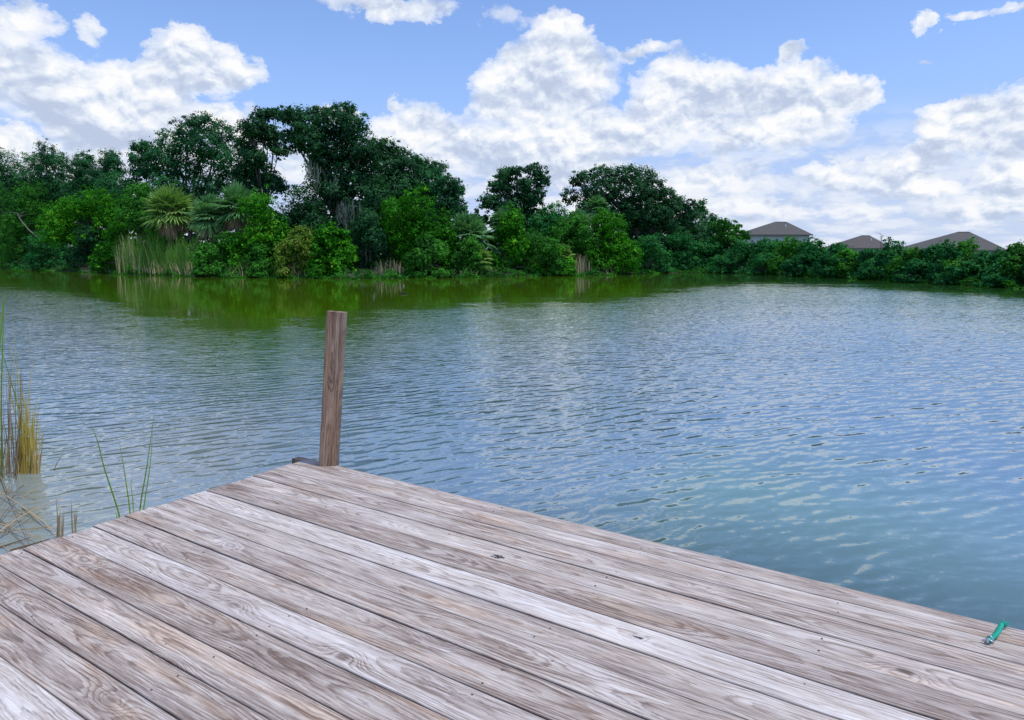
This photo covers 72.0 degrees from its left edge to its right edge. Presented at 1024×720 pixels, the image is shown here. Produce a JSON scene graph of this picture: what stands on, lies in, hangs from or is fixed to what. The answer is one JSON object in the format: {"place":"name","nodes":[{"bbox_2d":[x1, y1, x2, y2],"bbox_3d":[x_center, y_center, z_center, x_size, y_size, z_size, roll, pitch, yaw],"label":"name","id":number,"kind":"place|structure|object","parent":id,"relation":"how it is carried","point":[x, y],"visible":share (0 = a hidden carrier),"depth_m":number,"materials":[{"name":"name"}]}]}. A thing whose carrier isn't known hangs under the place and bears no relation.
{"place":"outdoors","nodes":[
{"label":"outdoors","id":0,"kind":"place"},
{"bbox_2d":[0,269,1023,630],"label":"water","id":1,"kind":"structure","parent":0,"point":[858,435],"depth_m":8.15,"materials":[{"name":"liquid"}]},
{"bbox_2d":[0,293,28,477],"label":"green cattail","id":2,"kind":"object","parent":1,"relation":"in","point":[2,320],"visible":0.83,"depth_m":5.40},
{"bbox_2d":[0,364,30,479],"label":"dry shoots","id":3,"kind":"object","parent":1,"relation":"in","point":[13,463],"visible":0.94,"depth_m":5.46,"materials":[{"name":"plant"}]},
{"bbox_2d":[0,325,42,473],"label":"cattail clump","id":4,"kind":"object","parent":1,"relation":"in","point":[28,460],"visible":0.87,"depth_m":5.56,"materials":[{"name":"plant"}]},
{"bbox_2d":[0,476,61,551],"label":"fallen reeds","id":5,"kind":"object","parent":1,"relation":"on","point":[8,526],"visible":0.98,"depth_m":4.47,"materials":[{"name":"plant"}]},
{"bbox_2d":[36,434,43,471],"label":"broken stalks","id":6,"kind":"object","parent":1,"relation":"in","point":[40,455],"visible":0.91,"depth_m":5.58,"materials":[{"name":"plant"}]},
{"bbox_2d":[56,500,63,537],"bbox_3d":[-2.743,0.962,4.270,0.070,0.280,0.017,2,9,13],"label":"reed stub","id":7,"kind":"object","parent":1,"relation":"on","point":[58,529],"visible":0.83,"depth_m":4.28,"materials":[{"name":"plant"}]},
{"bbox_2d":[71,505,76,533],"bbox_3d":[-2.648,0.976,4.265,0.060,0.250,0.023,7,11,38],"label":"reed stub","id":8,"kind":"object","parent":1,"relation":"on","point":[75,522],"visible":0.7,"depth_m":4.27,"materials":[{"name":"plant"}]},
{"bbox_2d":[90,416,153,517],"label":"grass","id":9,"kind":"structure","parent":1,"relation":"in","point":[131,479],"depth_m":4.44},
{"bbox_2d":[0,254,1023,623],"bbox_3d":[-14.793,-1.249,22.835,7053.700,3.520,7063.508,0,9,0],"label":"ground","id":10,"kind":"structure","parent":0,"point":[436,268],"depth_m":56.88,"materials":[{"name":"plant"}]},
{"bbox_2d":[0,147,28,259],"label":"feathery tree","id":11,"kind":"object","parent":10,"relation":"on","point":[4,172],"visible":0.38,"depth_m":91.32,"materials":[{"name":"green plant"}]},
{"bbox_2d":[0,175,28,263],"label":"shrub","id":12,"kind":"object","parent":10,"relation":"on","point":[9,198],"visible":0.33,"depth_m":84.66,"materials":[{"name":"green plant"}]},
{"bbox_2d":[0,175,55,264],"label":"shrub","id":13,"kind":"object","parent":10,"relation":"on","point":[22,201],"visible":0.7,"depth_m":80.31,"materials":[{"name":"green plant"}]},
{"bbox_2d":[12,212,54,260],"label":"dead branch","id":14,"kind":"object","parent":10,"relation":"on","point":[26,226],"visible":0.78,"depth_m":76.74,"materials":[{"name":"brown wood"}]},
{"bbox_2d":[4,231,77,269],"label":"shrub","id":15,"kind":"object","parent":10,"relation":"on","point":[39,254],"visible":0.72,"depth_m":74.83,"materials":[{"name":"green plant"}]},
{"bbox_2d":[13,136,73,256],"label":"feathery tree","id":16,"kind":"object","parent":10,"relation":"on","point":[52,162],"visible":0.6,"depth_m":82.48,"materials":[{"name":"green plant"}]},
{"bbox_2d":[57,149,97,225],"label":"feathery tree","id":17,"kind":"object","parent":10,"relation":"on","point":[82,164],"visible":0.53,"depth_m":77.18,"materials":[{"name":"green plant"}]},
{"bbox_2d":[51,261,114,272],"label":"dead brush","id":18,"kind":"object","parent":10,"relation":"on","point":[84,268],"visible":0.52,"depth_m":68.16,"materials":[{"name":"plant"}]},
{"bbox_2d":[60,224,107,267],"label":"shrub","id":19,"kind":"object","parent":10,"relation":"on","point":[78,258],"visible":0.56,"depth_m":68.40,"materials":[{"name":"green plant"}]},
{"bbox_2d":[33,184,135,267],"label":"shrub","id":20,"kind":"object","parent":10,"relation":"on","point":[61,223],"visible":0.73,"depth_m":68.31,"materials":[{"name":"green plant"}]},
{"bbox_2d":[85,148,128,227],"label":"feathery tree","id":21,"kind":"object","parent":10,"relation":"on","point":[111,162],"visible":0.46,"depth_m":72.19,"materials":[{"name":"green plant"}]},
{"bbox_2d":[85,223,129,271],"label":"shrub","id":22,"kind":"object","parent":10,"relation":"on","point":[112,236],"visible":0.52,"depth_m":62.53,"materials":[{"name":"green plant"}]},
{"bbox_2d":[114,236,140,273],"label":"dry reed clump","id":23,"kind":"object","parent":10,"relation":"on","point":[118,259],"visible":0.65,"depth_m":59.66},
{"bbox_2d":[108,180,173,262],"bbox_3d":[-32.665,-11.553,61.689,5.629,8.044,4.433,0,9,0],"label":"shrub","id":24,"kind":"object","parent":10,"relation":"on","point":[134,204],"visible":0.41,"depth_m":60.69,"materials":[{"name":"green plant"}]},
{"bbox_2d":[112,230,173,274],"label":"reed clump","id":25,"kind":"object","parent":10,"relation":"on","point":[153,255],"visible":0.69,"depth_m":58.40,"materials":[{"name":"plant"}]},
{"bbox_2d":[138,208,160,243],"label":"fan palm","id":26,"kind":"object","parent":10,"relation":"on","point":[145,225],"visible":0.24,"depth_m":60.86,"materials":[{"name":"green plant"}]},
{"bbox_2d":[125,228,195,269],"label":"shrub","id":27,"kind":"object","parent":10,"relation":"on","point":[165,241],"visible":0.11,"depth_m":59.56,"materials":[{"name":"green plant"}]},
{"bbox_2d":[141,183,197,250],"bbox_3d":[-28.369,-10.964,58.891,5.335,7.683,5.168,0,9,0],"label":"fan palm","id":28,"kind":"object","parent":10,"relation":"on","point":[168,201],"visible":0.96,"depth_m":57.84,"materials":[{"name":"green plant"}]},
{"bbox_2d":[106,110,239,244],"bbox_3d":[-30.735,-15.608,64.738,12.674,14.734,6.241,0,9,0],"label":"bushy tree","id":29,"kind":"object","parent":10,"relation":"on","point":[191,138],"visible":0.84,"depth_m":63.66,"materials":[{"name":"green plant"}]},
{"bbox_2d":[138,260,207,276],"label":"dry reed clump","id":30,"kind":"object","parent":10,"relation":"on","point":[185,272],"visible":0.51,"depth_m":56.16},
{"bbox_2d":[162,234,218,276],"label":"reed clump","id":31,"kind":"object","parent":10,"relation":"on","point":[179,256],"visible":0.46,"depth_m":55.58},
{"bbox_2d":[184,193,229,260],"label":"fan palm","id":32,"kind":"object","parent":10,"relation":"on","point":[203,225],"visible":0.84,"depth_m":54.97,"materials":[{"name":"green plant"}]},
{"bbox_2d":[187,231,249,274],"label":"shrub","id":33,"kind":"object","parent":10,"relation":"on","point":[204,254],"visible":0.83,"depth_m":52.71,"materials":[{"name":"green plant"}]},
{"bbox_2d":[210,267,246,277],"bbox_3d":[-21.439,-6.801,53.068,5.219,1.286,2.368,7,11,38],"label":"dead brush","id":34,"kind":"object","parent":10,"relation":"on","point":[232,274],"visible":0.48,"depth_m":51.99,"materials":[{"name":"plant"}]},
{"bbox_2d":[208,180,265,234],"bbox_3d":[-21.748,-10.500,56.068,4.620,7.440,4.943,4,10,27],"label":"fan palm","id":35,"kind":"object","parent":10,"relation":"on","point":[235,192],"visible":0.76,"depth_m":54.90,"materials":[{"name":"green plant"}]},
{"bbox_2d":[223,257,259,277],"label":"reed clump","id":36,"kind":"object","parent":10,"relation":"on","point":[246,267],"visible":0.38,"depth_m":52.10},
{"bbox_2d":[222,184,292,267],"bbox_3d":[-18.991,-9.680,53.301,6.219,7.034,4.699,0,9,0],"label":"shrub","id":37,"kind":"object","parent":10,"relation":"on","point":[272,235],"visible":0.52,"depth_m":52.53,"materials":[{"name":"green plant"}]},
{"bbox_2d":[240,241,275,276],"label":"shrub","id":38,"kind":"object","parent":10,"relation":"on","point":[262,263],"visible":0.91,"depth_m":51.88,"materials":[{"name":"green plant"}]},
{"bbox_2d":[225,105,294,232],"bbox_3d":[-20.612,-13.886,57.711,5.606,13.542,5.300,0,9,0],"label":"live oak","id":39,"kind":"object","parent":10,"relation":"on","point":[250,165],"visible":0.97,"depth_m":56.95,"materials":[{"name":"green plant"}]},
{"bbox_2d":[268,221,317,276],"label":"shrub","id":40,"kind":"object","parent":10,"relation":"on","point":[296,248],"visible":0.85,"depth_m":50.82,"materials":[{"name":"green plant"}]},
{"bbox_2d":[271,180,341,263],"bbox_3d":[-16.166,-10.266,55.159,6.592,7.342,4.631,0,9,0],"label":"shrub","id":41,"kind":"object","parent":10,"relation":"on","point":[307,212],"visible":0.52,"depth_m":54.20,"materials":[{"name":"green plant"}]},
{"bbox_2d":[306,219,358,277],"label":"shrub","id":42,"kind":"object","parent":10,"relation":"on","point":[330,259],"visible":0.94,"depth_m":50.29,"materials":[{"name":"green plant"}]},
{"bbox_2d":[271,100,395,270],"bbox_3d":[-13.892,-13.439,55.375,10.201,13.728,7.549,0,9,0],"label":"live oak","id":43,"kind":"object","parent":10,"relation":"on","point":[337,194],"visible":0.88,"depth_m":54.52,"materials":[{"name":"green plant"}]},
{"bbox_2d":[0,175,709,265],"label":"woodland","id":44,"kind":"object","parent":10,"relation":"on","point":[485,220],"visible":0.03,"depth_m":69.94,"materials":[{"name":"plant"}]},
{"bbox_2d":[332,207,398,271],"bbox_3d":[-11.841,-9.005,53.558,6.297,5.424,3.919,1,9,9],"label":"shrub","id":45,"kind":"object","parent":10,"relation":"on","point":[363,229],"visible":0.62,"depth_m":52.66,"materials":[{"name":"green plant"}]},
{"bbox_2d":[344,261,400,278],"bbox_3d":[-10.051,-6.555,50.330,4.513,1.543,2.781,-4,10,-26],"label":"dead brush","id":46,"kind":"object","parent":10,"relation":"on","point":[373,271],"visible":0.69,"depth_m":50.33,"materials":[{"name":"plant"}]},
{"bbox_2d":[374,258,403,274],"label":"dry reed clump","id":47,"kind":"object","parent":10,"relation":"on","point":[401,270],"visible":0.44,"depth_m":51.81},
{"bbox_2d":[366,134,422,249],"bbox_3d":[-10.053,-13.171,59.403,5.241,11.550,4.894,-4,9,-26],"label":"live oak","id":48,"kind":"object","parent":10,"relation":"on","point":[397,162],"visible":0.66,"depth_m":58.48,"materials":[{"name":"green plant"}]},
{"bbox_2d":[357,181,459,271],"bbox_3d":[-7.685,-9.859,53.766,8.397,7.251,4.811,0,9,0],"label":"shrub","id":49,"kind":"object","parent":10,"relation":"on","point":[403,231],"visible":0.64,"depth_m":52.85,"materials":[{"name":"green plant"}]},
{"bbox_2d":[400,232,454,276],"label":"shrub","id":50,"kind":"object","parent":10,"relation":"on","point":[423,254],"visible":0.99,"depth_m":51.15,"materials":[{"name":"green plant"}]},
{"bbox_2d":[403,152,469,267],"bbox_3d":[-6.938,-13.008,62.127,6.524,10.393,5.080,0,9,0],"label":"live oak","id":51,"kind":"object","parent":10,"relation":"on","point":[446,193],"visible":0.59,"depth_m":61.10,"materials":[{"name":"green plant"}]},
{"bbox_2d":[446,234,491,274],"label":"shrub","id":52,"kind":"object","parent":10,"relation":"on","point":[460,259],"visible":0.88,"depth_m":52.57,"materials":[{"name":"green plant"}]},
{"bbox_2d":[446,210,497,254],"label":"fan palm","id":53,"kind":"object","parent":10,"relation":"on","point":[467,224],"visible":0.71,"depth_m":53.95,"materials":[{"name":"green plant"}]},
{"bbox_2d":[458,266,500,276],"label":"reed clump","id":54,"kind":"object","parent":10,"relation":"on","point":[477,271],"visible":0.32,"depth_m":52.82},
{"bbox_2d":[467,244,492,274],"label":"fan palm","id":55,"kind":"object","parent":10,"relation":"on","point":[486,256],"visible":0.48,"depth_m":53.22,"materials":[{"name":"green plant"}]},
{"bbox_2d":[447,268,525,277],"bbox_3d":[-1.550,-6.774,53.730,8.464,1.067,2.134,-5,10,-31],"label":"dead brush","id":56,"kind":"object","parent":10,"relation":"on","point":[486,272],"visible":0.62,"depth_m":53.01,"materials":[{"name":"plant"}]},
{"bbox_2d":[487,208,511,256],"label":"fan palm","id":57,"kind":"object","parent":10,"relation":"on","point":[499,215],"visible":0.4,"depth_m":57.06,"materials":[{"name":"green plant"}]},
{"bbox_2d":[484,203,536,272],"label":"shrub","id":58,"kind":"object","parent":10,"relation":"on","point":[511,229],"visible":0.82,"depth_m":54.59,"materials":[{"name":"green plant"}]},
{"bbox_2d":[0,311,1023,719],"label":"dock","id":59,"kind":"object","parent":10,"relation":"on","point":[326,587],"visible":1,"depth_m":2.44,"materials":[{"name":"grey wood"}]},
{"bbox_2d":[981,620,1012,643],"bbox_3d":[1.634,0.912,2.379,0.201,0.026,0.042,-6,11,-36],"label":"fishing lure","id":60,"kind":"object","parent":59,"relation":"on","point":[996,633],"visible":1,"depth_m":2.35,"materials":[{"name":"plastic"}]},
{"bbox_2d":[0,263,1023,288],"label":"ground cover","id":61,"kind":"object","parent":10,"relation":"on","point":[968,280],"visible":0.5,"depth_m":52.45,"materials":[{"name":"green plant"}]},
{"bbox_2d":[475,162,551,230],"bbox_3d":[0.090,-12.620,62.501,6.705,9.588,5.025,-4,10,-26],"label":"live oak","id":62,"kind":"object","parent":10,"relation":"on","point":[525,198],"visible":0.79,"depth_m":61.52,"materials":[{"name":"green plant"}]},
{"bbox_2d":[491,227,574,274],"bbox_3d":[1.216,-8.426,55.645,7.502,4.108,3.836,0,9,0],"label":"shrub","id":63,"kind":"object","parent":10,"relation":"on","point":[541,247],"visible":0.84,"depth_m":54.99,"materials":[{"name":"green plant"}]},
{"bbox_2d":[530,242,576,274],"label":"shrub","id":64,"kind":"object","parent":10,"relation":"on","point":[571,264],"visible":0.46,"depth_m":55.74,"materials":[{"name":"green plant"}]},
{"bbox_2d":[525,200,584,263],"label":"shrub","id":65,"kind":"object","parent":10,"relation":"on","point":[543,223],"visible":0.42,"depth_m":59.12,"materials":[{"name":"green plant"}]},
{"bbox_2d":[560,243,575,260],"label":"fan palm","id":66,"kind":"object","parent":10,"relation":"on","point":[567,252],"visible":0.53,"depth_m":57.22,"materials":[{"name":"green plant"}]},
{"bbox_2d":[547,212,604,269],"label":"shrub","id":67,"kind":"object","parent":10,"relation":"on","point":[583,233],"visible":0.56,"depth_m":57.96,"materials":[{"name":"green plant"}]},
{"bbox_2d":[564,207,592,259],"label":"fan palm","id":68,"kind":"object","parent":10,"relation":"on","point":[579,211],"visible":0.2,"depth_m":59.07,"materials":[{"name":"green plant"}]},
{"bbox_2d":[573,254,591,273],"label":"dry reed clump","id":69,"kind":"object","parent":10,"relation":"on","point":[580,268],"visible":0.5,"depth_m":57.40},
{"bbox_2d":[584,195,609,243],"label":"fan palm","id":70,"kind":"object","parent":10,"relation":"on","point":[593,204],"visible":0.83,"depth_m":60.72,"materials":[{"name":"green plant"}]},
{"bbox_2d":[580,208,643,272],"bbox_3d":[8.384,-9.903,59.064,5.827,5.863,4.337,0,9,0],"label":"shrub","id":71,"kind":"object","parent":10,"relation":"on","point":[618,249],"visible":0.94,"depth_m":58.46,"materials":[{"name":"green plant"}]},
{"bbox_2d":[558,163,712,265],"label":"live oak","id":72,"kind":"object","parent":10,"relation":"on","point":[661,221],"visible":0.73,"depth_m":67.21,"materials":[{"name":"green plant"}]},
{"bbox_2d":[626,232,674,271],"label":"shrub","id":73,"kind":"object","parent":10,"relation":"on","point":[652,248],"visible":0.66,"depth_m":62.27,"materials":[{"name":"green plant"}]},
{"bbox_2d":[653,228,711,269],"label":"shrub","id":74,"kind":"object","parent":10,"relation":"on","point":[685,261],"visible":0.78,"depth_m":66.00,"materials":[{"name":"green plant"}]},
{"bbox_2d":[693,198,721,245],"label":"broadleaf tree","id":75,"kind":"object","parent":10,"relation":"on","point":[711,217],"visible":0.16,"depth_m":71.81,"materials":[{"name":"green plant"}]},
{"bbox_2d":[693,238,725,270],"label":"shrub","id":76,"kind":"object","parent":10,"relation":"on","point":[714,247],"visible":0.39,"depth_m":66.47,"materials":[{"name":"green plant"}]},
{"bbox_2d":[707,249,726,268],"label":"hedge bush","id":77,"kind":"object","parent":10,"relation":"on","point":[713,255],"visible":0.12,"depth_m":67.19,"materials":[{"name":"green plant"}]},
{"bbox_2d":[705,249,753,272],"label":"hedge bush","id":78,"kind":"object","parent":10,"relation":"on","point":[723,262],"visible":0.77,"depth_m":63.37,"materials":[{"name":"green plant"}]},
{"bbox_2d":[709,217,753,254],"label":"broadleaf tree","id":79,"kind":"object","parent":10,"relation":"on","point":[727,238],"visible":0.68,"depth_m":66.64,"materials":[{"name":"green plant"}]},
{"bbox_2d":[723,237,754,269],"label":"hedge bush","id":80,"kind":"object","parent":10,"relation":"on","point":[741,244],"visible":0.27,"depth_m":64.09,"materials":[{"name":"green plant"}]},
{"bbox_2d":[740,252,778,273],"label":"hedge bush","id":81,"kind":"object","parent":10,"relation":"on","point":[761,260],"visible":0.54,"depth_m":58.60,"materials":[{"name":"green plant"}]},
{"bbox_2d":[742,236,780,271],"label":"hedge bush","id":82,"kind":"object","parent":10,"relation":"on","point":[768,247],"visible":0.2,"depth_m":59.93,"materials":[{"name":"green plant"}]},
{"bbox_2d":[765,235,804,272],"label":"hedge bush","id":83,"kind":"object","parent":10,"relation":"on","point":[784,251],"visible":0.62,"depth_m":57.57,"materials":[{"name":"green plant"}]},
{"bbox_2d":[778,251,816,276],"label":"hedge bush","id":84,"kind":"object","parent":10,"relation":"on","point":[784,265],"visible":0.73,"depth_m":53.98,"materials":[{"name":"green plant"}]},
{"bbox_2d":[788,236,828,273],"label":"hedge bush","id":85,"kind":"object","parent":10,"relation":"on","point":[811,248],"visible":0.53,"depth_m":54.04,"materials":[{"name":"green plant"}]},
{"bbox_2d":[809,242,852,273],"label":"hedge bush","id":86,"kind":"object","parent":10,"relation":"on","point":[833,249],"visible":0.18,"depth_m":52.18,"materials":[{"name":"green plant"}]},
{"bbox_2d":[814,255,860,277],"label":"hedge bush","id":87,"kind":"object","parent":10,"relation":"on","point":[828,271],"visible":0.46,"depth_m":50.62,"materials":[{"name":"green plant"}]},
{"bbox_2d":[830,248,859,274],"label":"hedge bush","id":88,"kind":"object","parent":10,"relation":"on","point":[847,265],"visible":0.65,"depth_m":50.19,"materials":[{"name":"green plant"}]},
{"bbox_2d":[824,235,885,252],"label":"house","id":89,"kind":"structure","parent":10,"relation":"on","point":[858,243],"depth_m":165.00,"materials":[{"name":"paint"}]},
{"bbox_2d":[846,247,879,275],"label":"hedge bush","id":90,"kind":"object","parent":10,"relation":"on","point":[865,254],"visible":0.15,"depth_m":49.01,"materials":[{"name":"green plant"}]},
{"bbox_2d":[742,239,997,274],"bbox_3d":[25.162,-7.711,53.019,5.143,3.224,39.520,-2,9,-13],"label":"thicket","id":91,"kind":"object","parent":10,"relation":"on","point":[761,240],"visible":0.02,"depth_m":63.64,"materials":[{"name":"green plant"}]},
{"bbox_2d":[851,257,890,278],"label":"hedge bush","id":92,"kind":"object","parent":10,"relation":"on","point":[868,268],"visible":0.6,"depth_m":46.95,"materials":[{"name":"green plant"}]},
{"bbox_2d":[868,236,905,276],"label":"hedge bush","id":93,"kind":"object","parent":10,"relation":"on","point":[887,253],"visible":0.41,"depth_m":46.57,"materials":[{"name":"green plant"}]},
{"bbox_2d":[882,246,926,277],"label":"hedge bush","id":94,"kind":"object","parent":10,"relation":"on","point":[908,254],"visible":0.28,"depth_m":44.48,"materials":[{"name":"green plant"}]},
{"bbox_2d":[891,258,932,281],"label":"hedge bush","id":95,"kind":"object","parent":10,"relation":"on","point":[915,265],"visible":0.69,"depth_m":42.94,"materials":[{"name":"green plant"}]},
{"bbox_2d":[902,245,944,276],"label":"hedge bush","id":96,"kind":"object","parent":10,"relation":"on","point":[927,252],"visible":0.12,"depth_m":43.28,"materials":[{"name":"green plant"}]},
{"bbox_2d":[923,239,964,279],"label":"hedge bush","id":97,"kind":"object","parent":10,"relation":"on","point":[941,254],"visible":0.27,"depth_m":41.20,"materials":[{"name":"green plant"}]},
{"bbox_2d":[901,232,1005,255],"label":"house","id":98,"kind":"structure","parent":10,"relation":"on","point":[983,243],"depth_m":127.24,"materials":[{"name":"paint"}]},
{"bbox_2d":[932,261,981,283],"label":"hedge bush","id":99,"kind":"object","parent":10,"relation":"on","point":[958,271],"visible":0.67,"depth_m":39.60,"materials":[{"name":"green plant"}]},
{"bbox_2d":[942,236,988,280],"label":"hedge bush","id":100,"kind":"object","parent":10,"relation":"on","point":[965,248],"visible":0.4,"depth_m":40.75,"materials":[{"name":"green plant"}]},
{"bbox_2d":[960,249,993,279],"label":"hedge bush","id":101,"kind":"object","parent":10,"relation":"on","point":[981,256],"visible":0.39,"depth_m":39.75,"materials":[{"name":"green plant"}]},
{"bbox_2d":[976,246,1016,280],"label":"hedge bush","id":102,"kind":"object","parent":10,"relation":"on","point":[993,259],"visible":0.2,"depth_m":38.20,"materials":[{"name":"green plant"}]},
{"bbox_2d":[971,263,1023,286],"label":"hedge bush","id":103,"kind":"object","parent":10,"relation":"on","point":[993,279],"visible":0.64,"depth_m":36.48,"materials":[{"name":"green plant"}]},
{"bbox_2d":[997,240,1023,281],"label":"hedge bush","id":104,"kind":"object","parent":10,"relation":"on","point":[1016,252],"visible":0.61,"depth_m":36.31,"materials":[{"name":"green plant"}]},
{"bbox_2d":[1019,260,1023,280],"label":"hedge bush","id":105,"kind":"object","parent":10,"relation":"on","point":[1021,271],"visible":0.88,"depth_m":36.06,"materials":[{"name":"green plant"}]},
{"bbox_2d":[0,0,1023,248],"label":"sky","id":106,"kind":"structure","parent":0,"point":[835,121],"materials":[{"name":"blue"}]},
{"bbox_2d":[735,222,812,244],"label":"house","id":107,"kind":"structure","parent":0,"point":[779,231],"depth_m":148.51,"materials":[{"name":"paint"}]}
]}

